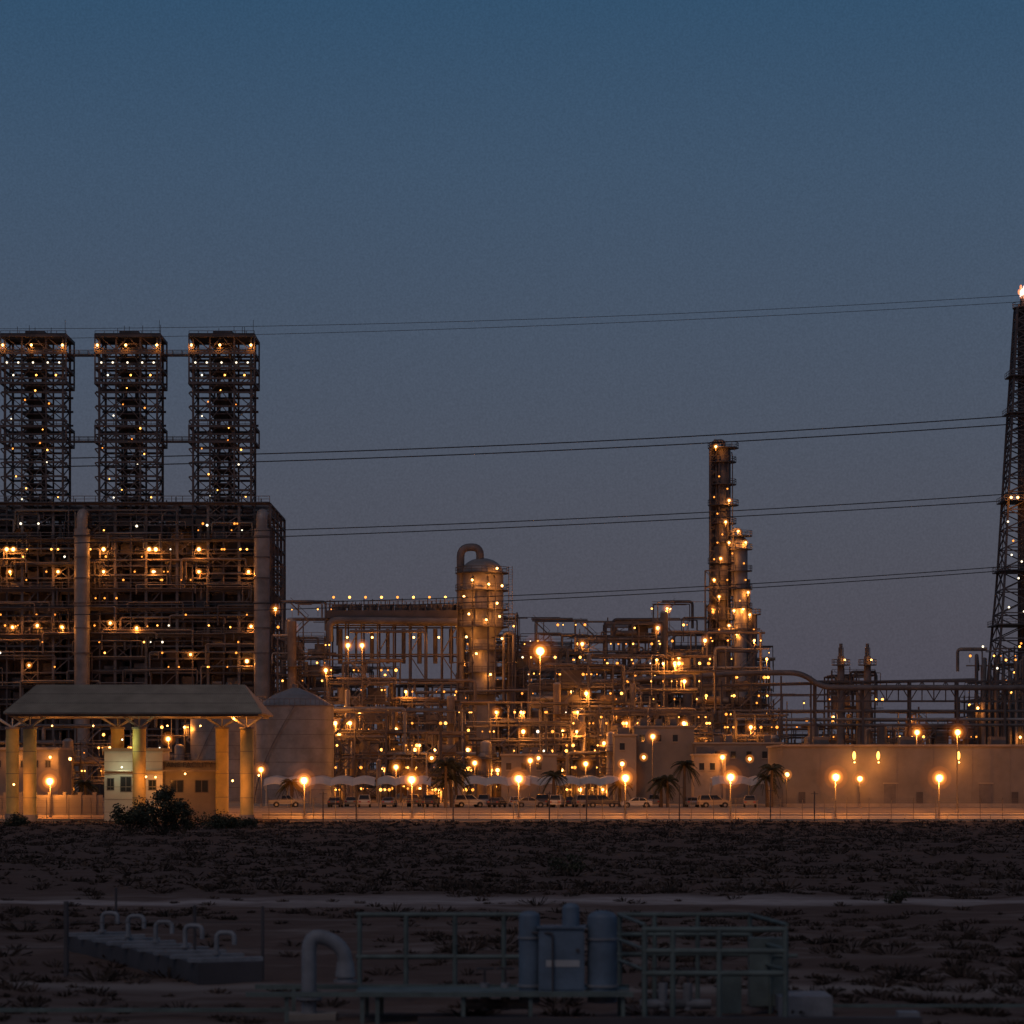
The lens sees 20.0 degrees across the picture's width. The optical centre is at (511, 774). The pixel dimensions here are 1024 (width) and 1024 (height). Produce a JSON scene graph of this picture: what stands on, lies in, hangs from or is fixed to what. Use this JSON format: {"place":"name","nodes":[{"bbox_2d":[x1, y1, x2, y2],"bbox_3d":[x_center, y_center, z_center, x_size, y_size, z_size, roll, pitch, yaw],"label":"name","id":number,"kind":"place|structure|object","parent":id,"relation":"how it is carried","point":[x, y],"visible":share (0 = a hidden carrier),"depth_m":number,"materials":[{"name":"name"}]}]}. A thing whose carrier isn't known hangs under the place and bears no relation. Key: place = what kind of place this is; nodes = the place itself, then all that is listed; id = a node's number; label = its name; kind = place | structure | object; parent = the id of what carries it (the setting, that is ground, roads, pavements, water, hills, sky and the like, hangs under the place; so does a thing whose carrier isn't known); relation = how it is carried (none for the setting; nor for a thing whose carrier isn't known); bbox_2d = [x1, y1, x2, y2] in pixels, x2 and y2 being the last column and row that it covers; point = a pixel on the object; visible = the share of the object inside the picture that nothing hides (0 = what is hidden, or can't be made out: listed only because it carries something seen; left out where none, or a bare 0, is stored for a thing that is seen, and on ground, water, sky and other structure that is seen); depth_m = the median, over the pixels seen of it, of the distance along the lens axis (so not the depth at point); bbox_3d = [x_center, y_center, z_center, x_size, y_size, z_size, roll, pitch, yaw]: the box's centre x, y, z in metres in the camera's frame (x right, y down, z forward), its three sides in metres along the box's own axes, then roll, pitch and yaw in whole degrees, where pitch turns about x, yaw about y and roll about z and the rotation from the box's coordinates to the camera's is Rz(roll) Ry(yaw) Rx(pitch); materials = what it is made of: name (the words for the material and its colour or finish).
{"place":"outdoors","nodes":[
{"label":"outdoors","id":0,"kind":"place"},
{"bbox_2d":[0,782,1023,1023],"bbox_3d":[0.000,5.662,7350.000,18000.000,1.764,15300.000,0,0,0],"label":"desert ground","id":1,"kind":"structure","parent":0,"point":[403,1010],"depth_m":136.66,"materials":[{"name":"soil"}]},
{"bbox_2d":[1,811,29,826],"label":"desert bush","id":2,"kind":"object","parent":1,"relation":"on","point":[16,820],"visible":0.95,"depth_m":344.68,"materials":[{"name":"green plant"}]},
{"bbox_2d":[0,747,72,794],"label":"walls and windows","id":3,"kind":"structure","parent":1,"relation":"on","point":[57,766],"depth_m":455.00,"materials":[{"name":"concrete"}]},
{"bbox_2d":[0,792,102,814],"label":"boundary wall","id":4,"kind":"structure","parent":1,"relation":"on","point":[80,797],"depth_m":410.00,"materials":[{"name":"concrete"}]},
{"bbox_2d":[0,720,125,794],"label":"frame and pipes","id":5,"kind":"object","parent":1,"relation":"on","point":[90,760],"visible":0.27,"depth_m":520.69,"materials":[{"name":"metal"}]},
{"bbox_2d":[73,779,99,794],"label":"palm tree","id":6,"kind":"object","parent":1,"relation":"on","point":[86,784],"visible":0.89,"depth_m":419.72,"materials":[{"name":"green plant"}]},
{"bbox_2d":[109,803,153,834],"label":"desert bush","id":7,"kind":"object","parent":1,"relation":"on","point":[132,816],"visible":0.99,"depth_m":295.63,"materials":[{"name":"green plant"}]},
{"bbox_2d":[0,888,263,979],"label":"wire fence","id":8,"kind":"object","parent":1,"relation":"on","point":[66,922],"visible":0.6,"depth_m":89.99,"materials":[{"name":"metal"}]},
{"bbox_2d":[0,684,272,821],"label":"gate canopy","id":9,"kind":"object","parent":1,"relation":"on","point":[131,702],"visible":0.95,"depth_m":382.59,"materials":[{"name":"beige concrete"}]},
{"bbox_2d":[0,494,285,796],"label":"frame and equipment","id":10,"kind":"object","parent":1,"relation":"on","point":[159,648],"visible":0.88,"depth_m":599.91,"materials":[{"name":"metal"}]},
{"bbox_2d":[0,325,74,513],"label":"exhaust lattice tower","id":11,"kind":"structure","parent":10,"relation":"on","point":[32,388],"depth_m":600.91,"materials":[{"name":"black metal"}]},
{"bbox_2d":[1,350,187,442],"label":"tower access bridge","id":12,"kind":"structure","parent":11,"relation":"attached to","point":[165,354],"depth_m":603.95,"materials":[{"name":"metal"}]},
{"bbox_2d":[94,320,167,512],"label":"exhaust lattice tower","id":13,"kind":"structure","parent":10,"relation":"on","point":[132,341],"depth_m":600.95,"materials":[{"name":"black metal"}]},
{"bbox_2d":[188,320,259,513],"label":"exhaust lattice tower","id":14,"kind":"structure","parent":10,"relation":"on","point":[228,341],"depth_m":600.91,"materials":[{"name":"black metal"}]},
{"bbox_2d":[97,719,190,760],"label":"frame and pipes","id":15,"kind":"object","parent":1,"relation":"on","point":[179,754],"visible":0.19,"depth_m":519.83,"materials":[{"name":"metal"}]},
{"bbox_2d":[102,748,216,820],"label":"gatehouse","id":16,"kind":"object","parent":1,"relation":"on","point":[195,786],"visible":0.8,"depth_m":392.00,"materials":[{"name":"concrete"}]},
{"bbox_2d":[131,784,190,834],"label":"desert bush","id":17,"kind":"object","parent":1,"relation":"on","point":[168,815],"visible":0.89,"depth_m":299.08,"materials":[{"name":"green plant"}]},
{"bbox_2d":[69,911,262,984],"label":"vent pipe manifold","id":18,"kind":"object","parent":1,"relation":"on","point":[216,966],"visible":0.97,"depth_m":91.79,"materials":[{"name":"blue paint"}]},
{"bbox_2d":[167,808,199,833],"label":"desert bush","id":19,"kind":"object","parent":1,"relation":"on","point":[187,822],"visible":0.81,"depth_m":305.83,"materials":[{"name":"green plant"}]},
{"bbox_2d":[194,809,239,828],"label":"desert bush","id":20,"kind":"object","parent":1,"relation":"on","point":[221,821],"visible":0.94,"depth_m":329.40,"materials":[{"name":"green plant"}]},
{"bbox_2d":[190,682,264,801],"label":"storage tank","id":21,"kind":"object","parent":1,"relation":"on","point":[203,742],"visible":0.18,"depth_m":513.68,"materials":[{"name":"metal"}]},
{"bbox_2d":[230,815,257,827],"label":"desert bush","id":22,"kind":"object","parent":1,"relation":"on","point":[244,823],"visible":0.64,"depth_m":344.63,"materials":[{"name":"green plant"}]},
{"bbox_2d":[263,775,307,805],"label":"carport","id":23,"kind":"object","parent":1,"relation":"on","point":[273,780],"visible":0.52,"depth_m":437.19,"materials":[{"name":"fabric"}]},
{"bbox_2d":[268,795,302,806],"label":"parked car","id":24,"kind":"object","parent":1,"relation":"on","point":[286,798],"visible":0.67,"depth_m":426.18,"materials":[{"name":"silver metal"}]},
{"bbox_2d":[276,779,305,806],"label":"palm tree","id":25,"kind":"object","parent":1,"relation":"on","point":[292,784],"visible":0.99,"depth_m":429.83,"materials":[{"name":"green plant"}]},
{"bbox_2d":[254,684,334,803],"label":"storage tank","id":26,"kind":"object","parent":1,"relation":"on","point":[295,735],"visible":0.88,"depth_m":474.58,"materials":[{"name":"metal"}]},
{"bbox_2d":[271,598,338,760],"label":"frame and pipes","id":27,"kind":"object","parent":1,"relation":"on","point":[295,650],"visible":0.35,"depth_m":563.23,"materials":[{"name":"metal"}]},
{"bbox_2d":[284,930,356,1021],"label":"gooseneck pipe","id":28,"kind":"object","parent":1,"relation":"on","point":[340,948],"visible":0.87,"depth_m":73.86,"materials":[{"name":"metal"}]},
{"bbox_2d":[279,664,400,790],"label":"process unit frame","id":29,"kind":"object","parent":1,"relation":"on","point":[338,669],"visible":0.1,"depth_m":643.50,"materials":[{"name":"metal"}]},
{"bbox_2d":[308,775,375,805],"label":"carport","id":30,"kind":"object","parent":1,"relation":"on","point":[343,779],"visible":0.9,"depth_m":436.94,"materials":[{"name":"fabric"}]},
{"bbox_2d":[323,657,402,799],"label":"frame and pipes","id":31,"kind":"object","parent":1,"relation":"on","point":[376,696],"visible":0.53,"depth_m":531.09,"materials":[{"name":"metal"}]},
{"bbox_2d":[326,596,457,798],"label":"air cooler rack","id":32,"kind":"object","parent":1,"relation":"on","point":[425,616],"visible":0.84,"depth_m":559.86,"materials":[{"name":"grey metal"}]},
{"bbox_2d":[377,775,430,805],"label":"carport","id":33,"kind":"object","parent":1,"relation":"on","point":[392,780],"visible":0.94,"depth_m":438.92,"materials":[{"name":"fabric"}]},
{"bbox_2d":[334,707,477,801],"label":"frame and pipes","id":34,"kind":"object","parent":1,"relation":"on","point":[364,749],"visible":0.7,"depth_m":496.64,"materials":[{"name":"metal"}]},
{"bbox_2d":[407,794,421,806],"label":"parked car","id":35,"kind":"object","parent":1,"relation":"on","point":[416,797],"visible":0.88,"depth_m":431.84,"materials":[{"name":"paint"}]},
{"bbox_2d":[378,683,467,795],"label":"process unit frame","id":36,"kind":"object","parent":1,"relation":"on","point":[404,686],"visible":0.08,"depth_m":645.64,"materials":[{"name":"metal"}]},
{"bbox_2d":[380,679,476,799],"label":"frame and pipes","id":37,"kind":"object","parent":1,"relation":"on","point":[450,703],"visible":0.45,"depth_m":541.02,"materials":[{"name":"metal"}]},
{"bbox_2d":[422,795,439,806],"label":"parked car","id":38,"kind":"object","parent":1,"relation":"on","point":[428,798],"visible":0.73,"depth_m":422.92,"materials":[{"name":"paint"}]},
{"bbox_2d":[426,758,467,806],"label":"palm tree","id":39,"kind":"object","parent":1,"relation":"on","point":[442,764],"visible":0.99,"depth_m":417.81,"materials":[{"name":"green plant"}]},
{"bbox_2d":[432,773,470,806],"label":"palm tree","id":40,"kind":"object","parent":1,"relation":"on","point":[450,779],"visible":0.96,"depth_m":419.83,"materials":[{"name":"green plant"}]},
{"bbox_2d":[438,763,472,806],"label":"palm tree","id":41,"kind":"object","parent":1,"relation":"on","point":[455,770],"visible":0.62,"depth_m":423.80,"materials":[{"name":"green plant"}]},
{"bbox_2d":[454,795,485,806],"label":"parked car","id":42,"kind":"object","parent":1,"relation":"on","point":[466,798],"visible":0.72,"depth_m":423.12,"materials":[{"name":"white paint"}]},
{"bbox_2d":[451,543,515,794],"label":"vessel and platforms","id":43,"kind":"object","parent":1,"relation":"on","point":[474,626],"visible":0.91,"depth_m":559.51,"materials":[{"name":"metal"}]},
{"bbox_2d":[456,612,528,785],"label":"process unit frame","id":44,"kind":"object","parent":1,"relation":"on","point":[498,682],"visible":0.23,"depth_m":574.87,"materials":[{"name":"grey metal"}]},
{"bbox_2d":[464,775,529,805],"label":"carport","id":45,"kind":"object","parent":1,"relation":"on","point":[491,780],"visible":0.84,"depth_m":436.90,"materials":[{"name":"fabric"}]},
{"bbox_2d":[487,797,506,806],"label":"parked car","id":46,"kind":"object","parent":1,"relation":"on","point":[497,799],"visible":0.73,"depth_m":422.71,"materials":[{"name":"paint"}]},
{"bbox_2d":[0,818,1023,1023],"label":"desert scrub","id":47,"kind":"object","parent":1,"relation":"on","point":[954,970],"visible":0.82,"depth_m":168.06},
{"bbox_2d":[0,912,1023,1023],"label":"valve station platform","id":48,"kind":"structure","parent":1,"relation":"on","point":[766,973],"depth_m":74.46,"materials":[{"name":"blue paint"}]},
{"bbox_2d":[517,903,618,1002],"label":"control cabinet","id":49,"kind":"object","parent":48,"relation":"on","point":[551,957],"visible":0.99,"depth_m":73.75,"materials":[{"name":"metal"}]},
{"bbox_2d":[0,797,1023,818],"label":"chain link fence","id":50,"kind":"object","parent":1,"relation":"on","point":[602,807],"visible":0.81,"depth_m":404.98,"materials":[{"name":"metal"}]},
{"bbox_2d":[454,639,573,794],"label":"process unit frame","id":51,"kind":"object","parent":1,"relation":"on","point":[553,643],"visible":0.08,"depth_m":646.75,"materials":[{"name":"metal"}]},
{"bbox_2d":[457,700,583,800],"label":"frame and pipes","id":52,"kind":"object","parent":1,"relation":"on","point":[485,754],"visible":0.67,"depth_m":500.13,"materials":[{"name":"metal"}]},
{"bbox_2d":[500,747,557,803],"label":"plant office building","id":53,"kind":"structure","parent":1,"relation":"on","point":[513,765],"depth_m":478.00,"materials":[{"name":"concrete"}]},
{"bbox_2d":[514,797,545,806],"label":"parked car","id":54,"kind":"object","parent":1,"relation":"on","point":[527,799],"visible":0.77,"depth_m":422.16,"materials":[{"name":"silver metal"}]},
{"bbox_2d":[505,617,588,788],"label":"process unit frame","id":55,"kind":"object","parent":1,"relation":"on","point":[561,651],"visible":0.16,"depth_m":592.11,"materials":[{"name":"grey metal"}]},
{"bbox_2d":[520,775,579,805],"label":"carport","id":56,"kind":"object","parent":1,"relation":"on","point":[570,780],"visible":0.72,"depth_m":440.83,"materials":[{"name":"fabric"}]},
{"bbox_2d":[537,770,567,806],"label":"palm tree","id":57,"kind":"object","parent":1,"relation":"on","point":[552,774],"visible":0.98,"depth_m":424.95,"materials":[{"name":"green plant"}]},
{"bbox_2d":[550,795,564,806],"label":"parked car","id":58,"kind":"object","parent":1,"relation":"on","point":[556,798],"visible":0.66,"depth_m":420.83,"materials":[{"name":"white paint"}]},
{"bbox_2d":[547,852,585,872],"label":"desert bush","id":59,"kind":"object","parent":1,"relation":"on","point":[560,866],"visible":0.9,"depth_m":184.90,"materials":[{"name":"green plant"}]},
{"bbox_2d":[521,656,624,796],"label":"process unit frame","id":60,"kind":"object","parent":1,"relation":"on","point":[571,678],"visible":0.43,"depth_m":519.93,"materials":[{"name":"grey metal"}]},
{"bbox_2d":[579,775,620,805],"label":"carport","id":61,"kind":"object","parent":1,"relation":"on","point":[600,781],"visible":0.88,"depth_m":442.95,"materials":[{"name":"fabric"}]},
{"bbox_2d":[587,795,618,806],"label":"parked car","id":62,"kind":"object","parent":1,"relation":"on","point":[594,798],"visible":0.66,"depth_m":421.11,"materials":[{"name":"paint"}]},
{"bbox_2d":[562,633,670,787],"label":"process unit frame","id":63,"kind":"object","parent":1,"relation":"on","point":[598,676],"visible":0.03,"depth_m":652.03,"materials":[{"name":"metal"}]},
{"bbox_2d":[571,617,664,790],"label":"process unit frame","id":64,"kind":"object","parent":1,"relation":"on","point":[638,635],"visible":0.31,"depth_m":603.01,"materials":[{"name":"grey metal"}]},
{"bbox_2d":[606,779,632,806],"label":"palm tree","id":65,"kind":"object","parent":1,"relation":"on","point":[619,783],"visible":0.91,"depth_m":429.37,"materials":[{"name":"green plant"}]},
{"bbox_2d":[612,727,637,801],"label":"plant office building","id":66,"kind":"structure","parent":1,"relation":"on","point":[624,744],"depth_m":476.00,"materials":[{"name":"concrete"}]},
{"bbox_2d":[620,797,652,806],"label":"parked car","id":67,"kind":"object","parent":1,"relation":"on","point":[634,799],"visible":0.62,"depth_m":420.16,"materials":[{"name":"white paint"}]},
{"bbox_2d":[560,698,723,799],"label":"frame and pipes","id":68,"kind":"object","parent":1,"relation":"on","point":[605,729],"visible":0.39,"depth_m":499.96,"materials":[{"name":"metal"}]},
{"bbox_2d":[262,813,1023,818],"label":"boundary wall","id":69,"kind":"structure","parent":1,"relation":"on","point":[649,814],"depth_m":406.60,"materials":[{"name":"concrete"}]},
{"bbox_2d":[599,653,715,790],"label":"process unit frame","id":70,"kind":"object","parent":1,"relation":"on","point":[633,689],"visible":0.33,"depth_m":532.38,"materials":[{"name":"grey metal"}]},
{"bbox_2d":[647,777,675,806],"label":"palm tree","id":71,"kind":"object","parent":1,"relation":"on","point":[661,794],"visible":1,"depth_m":424.79,"materials":[{"name":"green plant"}]},
{"bbox_2d":[631,719,695,803],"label":"plant office building","id":72,"kind":"structure","parent":1,"relation":"on","point":[672,742],"depth_m":480.00,"materials":[{"name":"concrete"}]},
{"bbox_2d":[651,774,684,806],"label":"palm tree","id":73,"kind":"object","parent":1,"relation":"on","point":[664,780],"visible":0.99,"depth_m":423.60,"materials":[{"name":"green plant"}]},
{"bbox_2d":[646,600,714,741],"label":"process unit frame","id":74,"kind":"object","parent":1,"relation":"on","point":[669,698],"visible":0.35,"depth_m":622.41,"materials":[{"name":"grey metal"}]},
{"bbox_2d":[670,760,700,806],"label":"palm tree","id":75,"kind":"object","parent":1,"relation":"on","point":[687,764],"visible":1,"depth_m":427.80,"materials":[{"name":"green plant"}]},
{"bbox_2d":[690,747,726,799],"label":"plant office building","id":76,"kind":"structure","parent":1,"relation":"on","point":[707,761],"depth_m":462.00,"materials":[{"name":"concrete"}]},
{"bbox_2d":[647,642,774,733],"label":"process unit frame","id":77,"kind":"object","parent":1,"relation":"on","point":[772,658],"visible":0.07,"depth_m":654.69,"materials":[{"name":"metal"}]},
{"bbox_2d":[697,795,729,806],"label":"parked car","id":78,"kind":"object","parent":1,"relation":"on","point":[706,798],"visible":0.75,"depth_m":420.15,"materials":[{"name":"beige paint"}]},
{"bbox_2d":[414,670,1023,790],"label":"overhead pipe bridge","id":79,"kind":"structure","parent":1,"relation":"on","point":[956,687],"depth_m":555.81,"materials":[{"name":"metal"}]},
{"bbox_2d":[690,630,770,741],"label":"process unit frame","id":80,"kind":"object","parent":1,"relation":"on","point":[732,702],"visible":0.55,"depth_m":563.30,"materials":[{"name":"grey metal"}]},
{"bbox_2d":[704,439,760,733],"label":"columns and platforms","id":81,"kind":"structure","parent":1,"relation":"on","point":[730,567],"depth_m":617.89,"materials":[{"name":"metal"}]},
{"bbox_2d":[692,736,783,803],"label":"walls and windows","id":82,"kind":"structure","parent":1,"relation":"on","point":[738,762],"depth_m":478.00,"materials":[{"name":"concrete"}]},
{"bbox_2d":[710,775,769,805],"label":"carport","id":83,"kind":"object","parent":1,"relation":"on","point":[719,779],"visible":0.86,"depth_m":440.92,"materials":[{"name":"fabric"}]},
{"bbox_2d":[696,709,789,741],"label":"process unit frame","id":84,"kind":"object","parent":1,"relation":"on","point":[753,736],"visible":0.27,"depth_m":521.49,"materials":[{"name":"grey metal"}]},
{"bbox_2d":[750,773,778,806],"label":"palm tree","id":85,"kind":"object","parent":1,"relation":"on","point":[766,789],"visible":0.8,"depth_m":427.81,"materials":[{"name":"green plant"}]},
{"bbox_2d":[757,763,789,806],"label":"palm tree","id":86,"kind":"object","parent":1,"relation":"on","point":[774,767],"visible":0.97,"depth_m":423.83,"materials":[{"name":"green plant"}]},
{"bbox_2d":[741,694,835,743],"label":"frame and pipes","id":87,"kind":"object","parent":1,"relation":"on","point":[806,740],"visible":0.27,"depth_m":561.11,"materials":[{"name":"metal"}]},
{"bbox_2d":[824,666,883,743],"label":"process unit frame","id":88,"kind":"object","parent":1,"relation":"on","point":[858,674],"visible":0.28,"depth_m":600.22,"materials":[{"name":"grey metal"}]},
{"bbox_2d":[832,644,849,743],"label":"vent stack","id":89,"kind":"object","parent":88,"relation":"on","point":[840,662],"visible":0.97,"depth_m":597.38,"materials":[{"name":"grey metal"}]},
{"bbox_2d":[858,644,876,743],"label":"vent stack","id":90,"kind":"object","parent":88,"relation":"on","point":[867,662],"visible":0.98,"depth_m":597.37,"materials":[{"name":"grey metal"}]},
{"bbox_2d":[783,716,962,743],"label":"pipe rack structure","id":91,"kind":"object","parent":1,"relation":"on","point":[938,734],"depth_m":646.86,"materials":[{"name":"metal"}]},
{"bbox_2d":[766,737,1023,806],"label":"walls and doors","id":92,"kind":"structure","parent":1,"relation":"on","point":[906,769],"depth_m":430.00,"materials":[{"name":"concrete"}]},
{"bbox_2d":[882,888,912,903],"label":"desert bush","id":93,"kind":"object","parent":1,"relation":"on","point":[900,897],"visible":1,"depth_m":139.89,"materials":[{"name":"green plant"}]},
{"bbox_2d":[865,707,977,743],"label":"frame and pipes","id":94,"kind":"object","parent":1,"relation":"on","point":[883,736],"visible":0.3,"depth_m":589.97,"materials":[{"name":"metal"}]},
{"bbox_2d":[956,640,1023,740],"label":"process unit frame","id":95,"kind":"object","parent":1,"relation":"on","point":[1009,665],"visible":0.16,"depth_m":606.74,"materials":[{"name":"grey metal"}]},
{"bbox_2d":[967,642,1023,743],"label":"walls and ducts","id":96,"kind":"structure","parent":1,"relation":"on","point":[1013,734],"depth_m":591.00,"materials":[{"name":"metal"}]},
{"bbox_2d":[986,285,1023,703],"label":"flare tower","id":97,"kind":"structure","parent":1,"relation":"on","point":[1017,327],"depth_m":649.28,"materials":[{"name":"grey metal"}]},
{"bbox_2d":[0,295,1023,615],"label":"power line","id":98,"kind":"object","parent":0,"point":[522,521],"visible":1,"depth_m":299.96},
{"bbox_2d":[0,819,1023,820],"bbox_3d":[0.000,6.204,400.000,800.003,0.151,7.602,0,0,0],"label":"access road","id":99,"kind":"structure","parent":0,"point":[587,819],"depth_m":403.50,"materials":[{"name":"asphalt"}]},
{"bbox_2d":[0,0,1023,772],"label":"sky","id":100,"kind":"structure","parent":0,"point":[210,166],"materials":[{"name":"blue"}]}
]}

